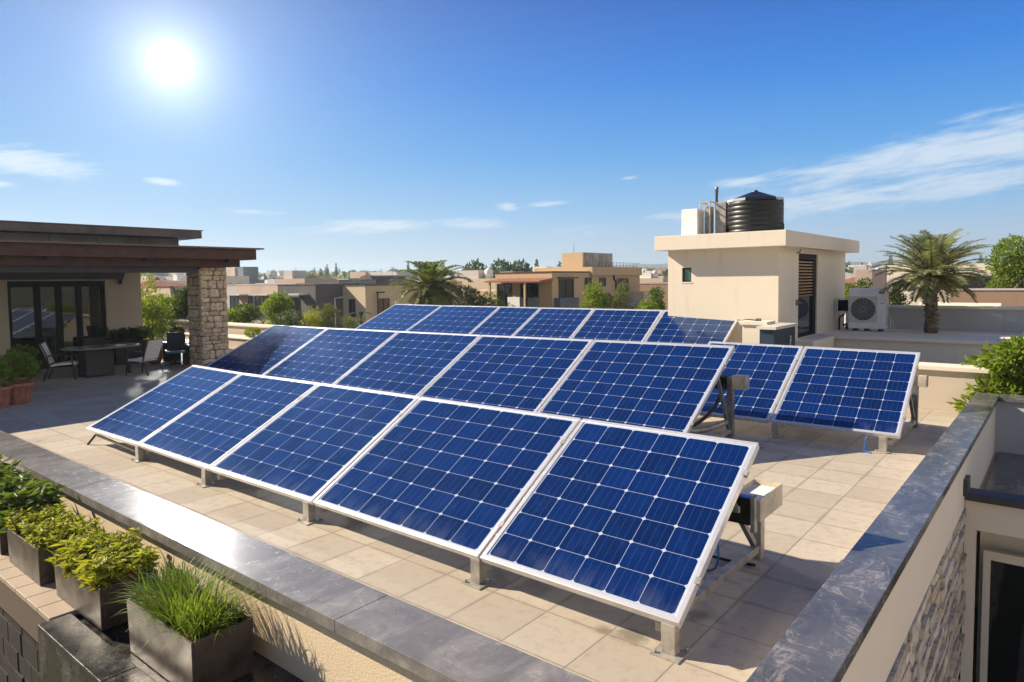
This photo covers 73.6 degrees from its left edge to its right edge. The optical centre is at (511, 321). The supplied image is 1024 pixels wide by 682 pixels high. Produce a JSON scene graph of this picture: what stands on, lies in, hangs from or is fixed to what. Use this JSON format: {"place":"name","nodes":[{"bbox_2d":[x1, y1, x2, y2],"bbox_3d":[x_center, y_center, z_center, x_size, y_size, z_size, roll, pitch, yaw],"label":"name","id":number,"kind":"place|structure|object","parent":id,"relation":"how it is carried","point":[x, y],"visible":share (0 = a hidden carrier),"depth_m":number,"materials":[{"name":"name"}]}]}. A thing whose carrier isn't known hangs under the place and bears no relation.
{"place":"outdoors","nodes":[
{"label":"outdoors","id":0,"kind":"place"},
{"bbox_2d":[143,286,186,314],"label":"flat house","id":1,"kind":"structure","parent":0,"point":[168,290],"depth_m":60.84,"materials":[{"name":"beige paint"}]},
{"bbox_2d":[168,331,252,347],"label":"planter wall","id":2,"kind":"structure","parent":0,"point":[235,340],"depth_m":28.75,"materials":[{"name":"beige paint"}]},
{"bbox_2d":[227,283,338,324],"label":"flat house","id":3,"kind":"structure","parent":0,"point":[255,294],"depth_m":77.95,"materials":[{"name":"paint"}]},
{"bbox_2d":[0,340,958,681],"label":"terrace floor","id":4,"kind":"structure","parent":0,"point":[840,490],"depth_m":7.07,"materials":[{"name":"beige tile"}]},
{"bbox_2d":[0,355,20,407],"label":"potted shrub","id":5,"kind":"object","parent":4,"relation":"on","point":[6,371],"visible":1,"depth_m":15.23,"materials":[{"name":"green plant"}]},
{"bbox_2d":[2,349,41,404],"bbox_3d":[-11.414,1.241,15.810,0.933,1.278,0.800,2,4,39],"label":"potted shrub","id":6,"kind":"object","parent":4,"relation":"on","point":[22,362],"visible":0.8,"depth_m":15.69,"materials":[{"name":"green plant"}]},
{"bbox_2d":[3,343,42,390],"bbox_3d":[-12.573,1.153,17.516,0.947,1.276,1.002,-2,4,-26],"label":"potted shrub","id":7,"kind":"object","parent":4,"relation":"on","point":[32,351],"visible":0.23,"depth_m":17.42,"materials":[{"name":"green plant"}]},
{"bbox_2d":[39,342,80,380],"bbox_3d":[-13.068,1.123,19.784,0.861,1.095,0.661,-2,4,-23],"label":"lounge chair","id":8,"kind":"object","parent":4,"relation":"on","point":[46,350],"visible":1,"depth_m":19.64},
{"bbox_2d":[83,337,114,356],"bbox_3d":[-13.784,1.014,22.828,0.720,0.950,0.700,2,4,39],"label":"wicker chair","id":9,"kind":"object","parent":4,"relation":"on","point":[95,341],"visible":0.3,"depth_m":22.94,"materials":[{"name":"black wicker"}]},
{"bbox_2d":[60,343,140,377],"bbox_3d":[-12.297,1.171,20.526,1.240,0.880,2.040,2,4,39],"label":"patio table","id":10,"kind":"object","parent":4,"relation":"on","point":[94,360],"visible":0.98,"depth_m":20.16,"materials":[{"name":"wicker"}]},
{"bbox_2d":[102,324,153,364],"bbox_3d":[-13.263,0.757,23.720,1.262,1.344,1.725,2,4,39],"label":"shrub","id":11,"kind":"object","parent":4,"relation":"on","point":[132,335],"visible":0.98,"depth_m":23.41,"materials":[{"name":"green plant"}]},
{"bbox_2d":[0,220,263,368],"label":"terrace house","id":12,"kind":"structure","parent":4,"relation":"on","point":[62,285],"depth_m":21.53,"materials":[{"name":"beige paint"}]},
{"bbox_2d":[7,281,105,368],"bbox_3d":[-14.936,0.078,22.566,0.110,2.838,2.800,2,4,39],"label":"glazed door","id":13,"kind":"structure","parent":12,"relation":"in","point":[36,285],"depth_m":22.50,"materials":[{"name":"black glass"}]},
{"bbox_2d":[125,338,163,375],"bbox_3d":[-11.031,1.053,20.555,0.862,1.095,0.662,0,4,14],"label":"lounge chair","id":14,"kind":"object","parent":4,"relation":"on","point":[151,353],"visible":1,"depth_m":20.38,"materials":[{"name":"grey fabric"}]},
{"bbox_2d":[162,332,187,367],"bbox_3d":[-11.053,0.904,22.444,0.722,1.158,0.775,-3,4,-31],"label":"chair","id":15,"kind":"object","parent":4,"relation":"on","point":[176,343],"visible":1,"depth_m":22.19,"materials":[{"name":"black plastic"}]},
{"bbox_2d":[186,267,228,365],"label":"stone column","id":16,"kind":"structure","parent":4,"relation":"on","point":[207,313],"depth_m":21.90,"materials":[{"name":"beige stone"}]},
{"bbox_2d":[0,430,591,681],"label":"parapet wall","id":17,"kind":"structure","parent":4,"relation":"on","point":[322,624],"depth_m":4.92,"materials":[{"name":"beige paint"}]},
{"bbox_2d":[0,553,82,642],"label":"planter ledge","id":18,"kind":"object","parent":17,"relation":"attached to","point":[28,605],"visible":0.27,"depth_m":6.20,"materials":[{"name":"brown concrete"}]},
{"bbox_2d":[0,453,21,480],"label":"shrub","id":19,"kind":"object","parent":18,"relation":"on","point":[5,468],"visible":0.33,"depth_m":8.20,"materials":[{"name":"green plant"}]},
{"bbox_2d":[0,467,68,554],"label":"box planter","id":20,"kind":"object","parent":18,"relation":"on","point":[19,490],"visible":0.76,"depth_m":7.13,"materials":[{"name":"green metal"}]},
{"bbox_2d":[4,499,100,585],"bbox_3d":[-4.497,2.115,6.669,1.180,0.576,0.666,2,4,39],"label":"box planter","id":21,"kind":"object","parent":18,"relation":"on","point":[33,535],"visible":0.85,"depth_m":6.50,"materials":[{"name":"brown metal"}]},
{"bbox_2d":[45,520,161,630],"bbox_3d":[-3.503,2.136,5.951,1.226,0.598,0.764,2,4,39],"label":"box planter","id":22,"kind":"object","parent":18,"relation":"on","point":[89,565],"visible":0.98,"depth_m":5.70,"materials":[{"name":"brown metal"}]},
{"bbox_2d":[130,446,764,664],"bbox_3d":[-2.338,1.683,9.042,10.838,1.007,2.246,2,4,39],"label":"mounting rack","id":23,"kind":"object","parent":4,"relation":"on","point":[669,648],"visible":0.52,"depth_m":6.09,"materials":[{"name":"grey metal"}]},
{"bbox_2d":[86,365,242,446],"bbox_3d":[-5.885,1.366,11.736,1.991,0.961,1.912,2,4,39],"label":"solar panel","id":24,"kind":"object","parent":23,"relation":"on","point":[139,420],"visible":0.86,"depth_m":11.61,"materials":[{"name":"glass"}]},
{"bbox_2d":[138,373,319,470],"bbox_3d":[-4.283,1.422,10.384,2.195,0.973,1.798,2,4,39],"label":"solar panel","id":25,"kind":"object","parent":23,"relation":"on","point":[208,432],"visible":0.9,"depth_m":10.28,"materials":[{"name":"glass"}]},
{"bbox_2d":[209,383,420,504],"bbox_3d":[-2.550,1.474,8.973,2.269,0.998,1.798,2,4,39],"label":"solar panel","id":26,"kind":"object","parent":23,"relation":"on","point":[312,445],"visible":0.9,"depth_m":8.83,"materials":[{"name":"glass"}]},
{"bbox_2d":[313,396,580,559],"bbox_3d":[-0.717,1.536,7.444,2.497,1.014,1.718,2,4,39],"label":"solar panel","id":27,"kind":"object","parent":23,"relation":"on","point":[458,477],"visible":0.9,"depth_m":7.27,"materials":[{"name":"glass"}]},
{"bbox_2d":[480,418,758,628],"bbox_3d":[0.983,1.587,6.035,1.912,1.041,1.693,2,4,39],"label":"solar panel","id":28,"kind":"object","parent":23,"relation":"on","point":[631,518],"visible":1,"depth_m":5.86,"materials":[{"name":"glass"}]},
{"bbox_2d":[728,478,781,532],"bbox_3d":[2.210,1.691,6.423,0.420,0.320,0.694,2,4,39],"label":"junction box","id":29,"kind":"object","parent":23,"relation":"on","point":[758,500],"visible":0.81,"depth_m":6.18,"materials":[{"name":"beige paint"}]},
{"bbox_2d":[142,319,1006,411],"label":"parapet wall","id":30,"kind":"structure","parent":4,"relation":"on","point":[946,382],"depth_m":13.71,"materials":[{"name":"beige paint"}]},
{"bbox_2d":[711,368,734,436],"bbox_3d":[-2.295,1.194,14.982,14.014,1.267,2.509,2,4,39],"label":"mounting rack","id":31,"kind":"object","parent":4,"relation":"on","point":[728,414],"visible":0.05,"depth_m":11.58,"materials":[{"name":"grey metal"}]},
{"bbox_2d":[205,325,327,374],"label":"solar panel","id":32,"kind":"object","parent":31,"relation":"on","point":[266,350],"visible":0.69,"depth_m":18.48,"materials":[{"name":"glass"}]},
{"bbox_2d":[264,328,398,383],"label":"solar panel","id":33,"kind":"object","parent":31,"relation":"on","point":[331,355],"visible":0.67,"depth_m":16.69,"materials":[{"name":"glass"}]},
{"bbox_2d":[335,331,480,395],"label":"solar panel","id":34,"kind":"object","parent":31,"relation":"on","point":[411,363],"visible":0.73,"depth_m":14.94,"materials":[{"name":"glass"}]},
{"bbox_2d":[419,335,593,411],"bbox_3d":[-0.208,1.015,13.181,2.878,1.316,2.218,2,4,39],"label":"solar panel","id":35,"kind":"object","parent":31,"relation":"on","point":[522,373],"visible":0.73,"depth_m":13.17,"materials":[{"name":"glass"}]},
{"bbox_2d":[538,340,734,432],"bbox_3d":[2.003,1.085,11.438,2.747,1.342,2.112,2,4,39],"label":"solar panel","id":36,"kind":"object","parent":31,"relation":"on","point":[664,386],"visible":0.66,"depth_m":11.40,"materials":[{"name":"glass"}]},
{"bbox_2d":[689,420,727,433],"bbox_3d":[2.813,1.794,11.421,1.640,0.275,0.202,-1,3,-4],"label":"cable","id":37,"kind":"object","parent":31,"relation":"attached to","point":[714,426],"visible":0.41,"depth_m":11.39,"materials":[{"name":"grey metal"}]},
{"bbox_2d":[714,374,748,390],"bbox_3d":[3.704,1.020,11.630,0.586,0.258,0.220,2,4,39],"label":"junction box","id":38,"kind":"object","parent":31,"relation":"attached to","point":[740,382],"visible":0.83,"depth_m":11.46,"materials":[{"name":"beige paint"}]},
{"bbox_2d":[767,375,918,453],"bbox_3d":[5.088,1.333,12.447,3.808,1.123,2.461,2,4,39],"label":"mounting rack","id":39,"kind":"object","parent":4,"relation":"on","point":[884,442],"visible":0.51,"depth_m":11.60,"materials":[{"name":"grey metal"}]},
{"bbox_2d":[699,341,803,423],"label":"solar panel","id":40,"kind":"object","parent":39,"relation":"on","point":[768,369],"visible":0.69,"depth_m":12.59,"materials":[{"name":"glass"}]},
{"bbox_2d":[770,346,920,438],"bbox_3d":[5.713,1.120,11.639,1.949,1.172,1.926,2,4,39],"label":"solar panel","id":41,"kind":"object","parent":39,"relation":"on","point":[859,391],"visible":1,"depth_m":11.50,"materials":[{"name":"glass"}]},
{"bbox_2d":[0,0,1023,273],"label":"sky","id":42,"kind":"structure","parent":0,"point":[357,135],"materials":[{"name":"blue"}]},
{"bbox_2d":[629,291,661,308],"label":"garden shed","id":43,"kind":"structure","parent":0,"point":[638,296],"depth_m":51.54,"materials":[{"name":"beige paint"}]},
{"bbox_2d":[640,282,667,309],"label":"flat house","id":44,"kind":"structure","parent":0,"point":[646,286],"depth_m":56.98,"materials":[{"name":"brown paint"}]},
{"bbox_2d":[613,262,904,269],"bbox_3d":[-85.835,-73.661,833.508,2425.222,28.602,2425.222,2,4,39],"label":"hills","id":45,"kind":"structure","parent":0,"point":[658,266],"depth_m":1575.66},
{"bbox_2d":[887,263,1008,304],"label":"flat house","id":46,"kind":"structure","parent":0,"point":[970,283],"depth_m":40.51,"materials":[{"name":"beige paint"}]},
{"bbox_2d":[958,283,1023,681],"bbox_3d":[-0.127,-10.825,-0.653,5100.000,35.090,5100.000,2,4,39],"label":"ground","id":47,"kind":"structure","parent":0,"point":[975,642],"depth_m":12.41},
{"bbox_2d":[0,607,40,681],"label":"retaining wall","id":48,"kind":"structure","parent":47,"relation":"on","point":[19,654],"depth_m":7.20,"materials":[{"name":"grey stone"}]},
{"bbox_2d":[38,614,303,681],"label":"granite kerb","id":49,"kind":"structure","parent":48,"relation":"on","point":[72,648],"depth_m":5.19,"materials":[{"name":"grey stone"}]},
{"bbox_2d":[109,555,281,681],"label":"box planter","id":50,"kind":"object","parent":49,"relation":"on","point":[184,627],"visible":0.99,"depth_m":4.89,"materials":[{"name":"grey metal"}]},
{"bbox_2d":[140,273,170,339],"bbox_3d":[-18.013,0.885,34.285,1.734,8.028,1.678,2,4,39],"label":"garden tree","id":51,"kind":"object","parent":47,"relation":"on","point":[150,283],"visible":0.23,"depth_m":34.09,"materials":[{"name":"green plant"}]},
{"bbox_2d":[141,296,176,339],"bbox_3d":[-17.315,1.845,33.250,2.098,6.225,2.138,-2,4,-19],"label":"garden tree","id":52,"kind":"object","parent":47,"relation":"on","point":[150,307],"visible":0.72,"depth_m":32.92,"materials":[{"name":"green plant"}]},
{"bbox_2d":[140,279,187,299],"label":"town house","id":53,"kind":"structure","parent":47,"relation":"on","point":[161,283],"depth_m":75.36,"materials":[{"name":"beige paint"}]},
{"bbox_2d":[141,293,188,323],"bbox_3d":[-18.060,1.625,36.087,3.547,6.349,3.163,0,3,6],"label":"garden tree","id":54,"kind":"object","parent":47,"relation":"on","point":[168,301],"visible":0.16,"depth_m":35.48,"materials":[{"name":"green plant"}]},
{"bbox_2d":[171,287,187,319],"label":"garden tree","id":55,"kind":"object","parent":47,"relation":"on","point":[181,298],"visible":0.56,"depth_m":34.88,"materials":[{"name":"green plant"}]},
{"bbox_2d":[226,276,248,283],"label":"town house","id":56,"kind":"structure","parent":47,"relation":"on","point":[237,279],"depth_m":223.05,"materials":[{"name":"beige paint"}]},
{"bbox_2d":[227,267,258,283],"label":"apartment tower","id":57,"kind":"structure","parent":47,"relation":"on","point":[251,273],"depth_m":230.26,"materials":[{"name":"paint"}]},
{"bbox_2d":[229,302,264,323],"bbox_3d":[-15.108,1.768,38.142,2.360,5.748,2.642,-1,3,-6],"label":"garden tree","id":58,"kind":"object","parent":47,"relation":"on","point":[246,314],"visible":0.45,"depth_m":38.17,"materials":[{"name":"green plant"}]},
{"bbox_2d":[259,289,300,325],"bbox_3d":[-13.552,1.281,40.160,2.556,6.435,2.020,-1,3,0],"label":"garden tree","id":59,"kind":"object","parent":47,"relation":"on","point":[276,303],"visible":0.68,"depth_m":39.78,"materials":[{"name":"green plant"}]},
{"bbox_2d":[273,309,309,326],"bbox_3d":[-12.299,1.928,38.239,2.200,5.352,2.384,0,3,3],"label":"garden tree","id":60,"kind":"object","parent":47,"relation":"on","point":[288,320],"visible":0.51,"depth_m":37.99,"materials":[{"name":"green plant"}]},
{"bbox_2d":[300,305,323,326],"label":"garden tree","id":61,"kind":"object","parent":47,"relation":"on","point":[311,320],"visible":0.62,"depth_m":40.82,"materials":[{"name":"green plant"}]},
{"bbox_2d":[275,268,357,283],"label":"town house","id":62,"kind":"structure","parent":47,"relation":"on","point":[295,277],"depth_m":122.03,"materials":[{"name":"paint"}]},
{"bbox_2d":[320,302,340,327],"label":"garden tree","id":63,"kind":"object","parent":47,"relation":"on","point":[326,311],"visible":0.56,"depth_m":40.93,"materials":[{"name":"green plant"}]},
{"bbox_2d":[277,283,411,327],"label":"flat house","id":64,"kind":"structure","parent":47,"relation":"on","point":[302,296],"depth_m":61.10,"materials":[{"name":"paint"}]},
{"bbox_2d":[350,271,419,280],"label":"flat house","id":65,"kind":"structure","parent":47,"relation":"on","point":[358,275],"depth_m":138.54,"materials":[{"name":"paint"}]},
{"bbox_2d":[333,284,456,327],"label":"flat house","id":66,"kind":"structure","parent":47,"relation":"on","point":[374,300],"depth_m":61.22,"materials":[{"name":"beige paint"}]},
{"bbox_2d":[337,275,406,284],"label":"roof shed","id":67,"kind":"structure","parent":66,"relation":"on","point":[374,280],"depth_m":63.01,"materials":[{"name":"beige paint"}]},
{"bbox_2d":[387,260,475,305],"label":"palm tree","id":68,"kind":"object","parent":47,"relation":"on","point":[431,276],"visible":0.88,"depth_m":44.09,"materials":[{"name":"green plant"}]},
{"bbox_2d":[443,264,494,289],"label":"town house","id":69,"kind":"structure","parent":47,"relation":"on","point":[478,278],"depth_m":89.39,"materials":[{"name":"beige paint"}]},
{"bbox_2d":[454,284,487,305],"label":"garden tree","id":70,"kind":"object","parent":47,"relation":"on","point":[471,301],"visible":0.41,"depth_m":46.77,"materials":[{"name":"green plant"}]},
{"bbox_2d":[490,257,523,277],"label":"town tree","id":71,"kind":"object","parent":47,"relation":"on","point":[504,266],"visible":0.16,"depth_m":124.71,"materials":[{"name":"green plant"}]},
{"bbox_2d":[484,243,641,308],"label":"villa","id":72,"kind":"object","parent":47,"relation":"on","point":[569,280],"visible":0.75,"depth_m":48.46,"materials":[{"name":"beige paint"}]},
{"bbox_2d":[497,284,511,306],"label":"window","id":73,"kind":"structure","parent":72,"relation":"in","point":[503,290],"depth_m":48.57,"materials":[{"name":"glass"}]},
{"bbox_2d":[520,283,538,297],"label":"window","id":74,"kind":"structure","parent":72,"relation":"in","point":[532,289],"depth_m":47.11,"materials":[{"name":"glass"}]},
{"bbox_2d":[559,279,573,297],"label":"window","id":75,"kind":"structure","parent":72,"relation":"in","point":[566,286],"depth_m":47.20,"materials":[{"name":"glass"}]},
{"bbox_2d":[576,279,610,308],"bbox_3d":[4.649,0.963,38.938,1.974,6.785,1.892,-3,4,-29],"label":"garden tree","id":76,"kind":"object","parent":47,"relation":"on","point":[593,299],"visible":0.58,"depth_m":38.63,"materials":[{"name":"green plant"}]},
{"bbox_2d":[611,282,632,308],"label":"garden tree","id":77,"kind":"object","parent":47,"relation":"on","point":[620,297],"visible":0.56,"depth_m":37.96,"materials":[{"name":"green plant"}]},
{"bbox_2d":[640,270,667,282],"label":"town house","id":78,"kind":"structure","parent":47,"relation":"on","point":[649,277],"depth_m":120.70,"materials":[{"name":"beige paint"}]},
{"bbox_2d":[644,286,665,310],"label":"garden tree","id":79,"kind":"object","parent":47,"relation":"on","point":[656,295],"visible":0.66,"depth_m":36.94,"materials":[{"name":"green plant"}]},
{"bbox_2d":[855,269,886,287],"bbox_3d":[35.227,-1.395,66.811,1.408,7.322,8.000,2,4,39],"label":"flat house","id":80,"kind":"structure","parent":47,"relation":"on","point":[880,280],"depth_m":63.95,"materials":[{"name":"paint"}]},
{"bbox_2d":[746,392,999,681],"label":"parapet wall","id":81,"kind":"structure","parent":47,"relation":"on","point":[887,603],"depth_m":5.95,"materials":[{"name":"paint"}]},
{"bbox_2d":[889,289,909,304],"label":"garden tree","id":82,"kind":"object","parent":47,"relation":"on","point":[893,299],"visible":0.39,"depth_m":35.88,"materials":[{"name":"green plant"}]},
{"bbox_2d":[795,314,1023,375],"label":"raised terrace","id":83,"kind":"structure","parent":47,"relation":"on","point":[949,346],"depth_m":18.93,"materials":[{"name":"beige paint"}]},
{"bbox_2d":[834,298,851,329],"bbox_3d":[10.637,-0.254,21.970,0.440,1.015,0.380,2,4,39],"label":"pipe rack","id":84,"kind":"object","parent":83,"relation":"on","point":[843,305],"visible":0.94,"depth_m":21.88,"materials":[{"name":"grey metal"}]},
{"bbox_2d":[848,288,898,331],"bbox_3d":[11.236,-0.374,21.241,1.360,1.332,0.447,2,4,39],"label":"air conditioner","id":85,"kind":"object","parent":83,"relation":"on","point":[868,309],"visible":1,"depth_m":21.14,"materials":[{"name":"white metal"}]},
{"bbox_2d":[870,228,995,333],"bbox_3d":[12.366,-1.204,20.238,3.271,3.105,3.334,2,4,39],"label":"date palm","id":86,"kind":"object","parent":83,"relation":"on","point":[930,262],"visible":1,"depth_m":19.76,"materials":[{"name":"green plant"}]},
{"bbox_2d":[845,305,1023,331],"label":"parapet wall","id":87,"kind":"structure","parent":83,"relation":"on","point":[990,318],"depth_m":20.96,"materials":[{"name":"paint"}]},
{"bbox_2d":[919,302,1001,305],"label":"garden wall","id":88,"kind":"structure","parent":47,"relation":"on","point":[968,304],"depth_m":27.92,"materials":[{"name":"paint"}]},
{"bbox_2d":[983,233,1023,287],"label":"garden tree","id":89,"kind":"object","parent":47,"relation":"on","point":[1010,267],"visible":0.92,"depth_m":33.93,"materials":[{"name":"green plant"}]},
{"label":"courtyard","id":90,"kind":"structure","parent":0,"visible":0},
{"bbox_2d":[947,332,1023,412],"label":"leafy tree","id":91,"kind":"object","parent":90,"relation":"on","point":[1010,356],"visible":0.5,"depth_m":12.89,"materials":[{"name":"green plant"}]},
{"bbox_2d":[950,288,1023,306],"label":"garden wall","id":92,"kind":"structure","parent":90,"relation":"on","point":[1009,296],"depth_m":32.75,"materials":[{"name":"brown paint"}]},
{"bbox_2d":[960,394,1023,681],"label":"house wing","id":93,"kind":"structure","parent":90,"relation":"on","point":[995,513],"depth_m":9.18,"materials":[{"name":"beige paint"}]},
{"bbox_2d":[962,531,979,606],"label":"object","id":94,"kind":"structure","parent":93,"relation":"attached to","point":[977,568],"depth_m":13.79,"materials":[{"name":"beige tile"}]},
{"bbox_2d":[655,230,859,342],"bbox_3d":[7.889,-0.681,21.307,3.630,3.770,7.680,2,4,39],"label":"utility room","id":95,"kind":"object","parent":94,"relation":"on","point":[784,276],"visible":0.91,"depth_m":18.80,"materials":[{"name":"beige paint"}]},
{"bbox_2d":[682,208,703,234],"bbox_3d":[5.225,-2.840,19.744,0.505,0.790,0.450,2,4,39],"label":"water heater cabinet","id":96,"kind":"object","parent":95,"relation":"on","point":[692,221],"visible":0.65,"depth_m":19.56,"materials":[{"name":"white metal"}]},
{"bbox_2d":[699,201,727,233],"bbox_3d":[5.867,-2.940,19.663,0.996,0.985,0.684,0,3,6],"label":"metal cabinet","id":97,"kind":"object","parent":95,"relation":"on","point":[721,217],"visible":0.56,"depth_m":19.54,"materials":[{"name":"grey metal"}]},
{"bbox_2d":[727,190,783,232],"bbox_3d":[6.846,-3.058,19.208,1.562,1.248,1.527,2,4,39],"label":"water tank","id":98,"kind":"object","parent":95,"relation":"on","point":[754,210],"visible":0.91,"depth_m":18.60,"materials":[{"name":"black plastic"}]},
{"bbox_2d":[798,253,815,336],"bbox_3d":[8.452,-0.772,19.807,0.150,2.360,1.840,2,4,39],"label":"door","id":99,"kind":"structure","parent":95,"relation":"in","point":[806,309],"depth_m":19.92,"materials":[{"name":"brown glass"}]},
{"bbox_2d":[740,320,774,343],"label":"stub wall","id":100,"kind":"structure","parent":94,"relation":"on","point":[750,333],"depth_m":17.30,"materials":[{"name":"beige paint"}]},
{"bbox_2d":[756,323,797,345],"bbox_3d":[6.586,0.779,16.959,0.460,1.410,1.710,2,4,39],"label":"switch cabinet","id":101,"kind":"object","parent":94,"relation":"on","point":[778,334],"visible":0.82,"depth_m":16.51,"materials":[{"name":"grey metal"}]},
{"bbox_3d":[0.045,0.513,22.611,14.610,1.414,1.963,2,4,39],"label":"rack","id":102,"kind":"object","parent":94,"relation":"on","visible":0},
{"bbox_2d":[355,304,441,330],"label":"solar panel","id":103,"kind":"object","parent":102,"relation":"on","point":[400,317],"visible":0.73,"depth_m":26.47,"materials":[{"name":"glass"}]},
{"bbox_2d":[407,305,499,333],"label":"solar panel","id":104,"kind":"object","parent":102,"relation":"on","point":[456,319],"visible":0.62,"depth_m":24.52,"materials":[{"name":"glass"}]},
{"bbox_2d":[470,306,540,335],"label":"solar panel","id":105,"kind":"object","parent":102,"relation":"on","point":[505,321],"visible":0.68,"depth_m":23.04,"materials":[{"name":"glass"}]},
{"bbox_2d":[513,307,593,338],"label":"solar panel","id":106,"kind":"object","parent":102,"relation":"on","point":[555,322],"visible":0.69,"depth_m":21.77,"materials":[{"name":"glass"}]},
{"bbox_2d":[571,308,662,341],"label":"solar panel","id":107,"kind":"object","parent":102,"relation":"on","point":[621,324],"visible":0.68,"depth_m":20.30,"materials":[{"name":"glass"}]},
{"bbox_2d":[644,310,736,343],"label":"solar panel","id":108,"kind":"object","parent":102,"relation":"on","point":[666,328],"visible":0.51,"depth_m":18.79,"materials":[{"name":"glass"}]},
{"bbox_2d":[979,547,1023,681],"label":"window frame","id":109,"kind":"structure","parent":93,"relation":"in","point":[989,554],"depth_m":9.23,"materials":[{"name":"paint"}]},
{"bbox_2d":[987,560,1023,681],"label":"window","id":110,"kind":"structure","parent":93,"relation":"in","point":[1006,608],"depth_m":9.17,"materials":[{"name":"black glass"}]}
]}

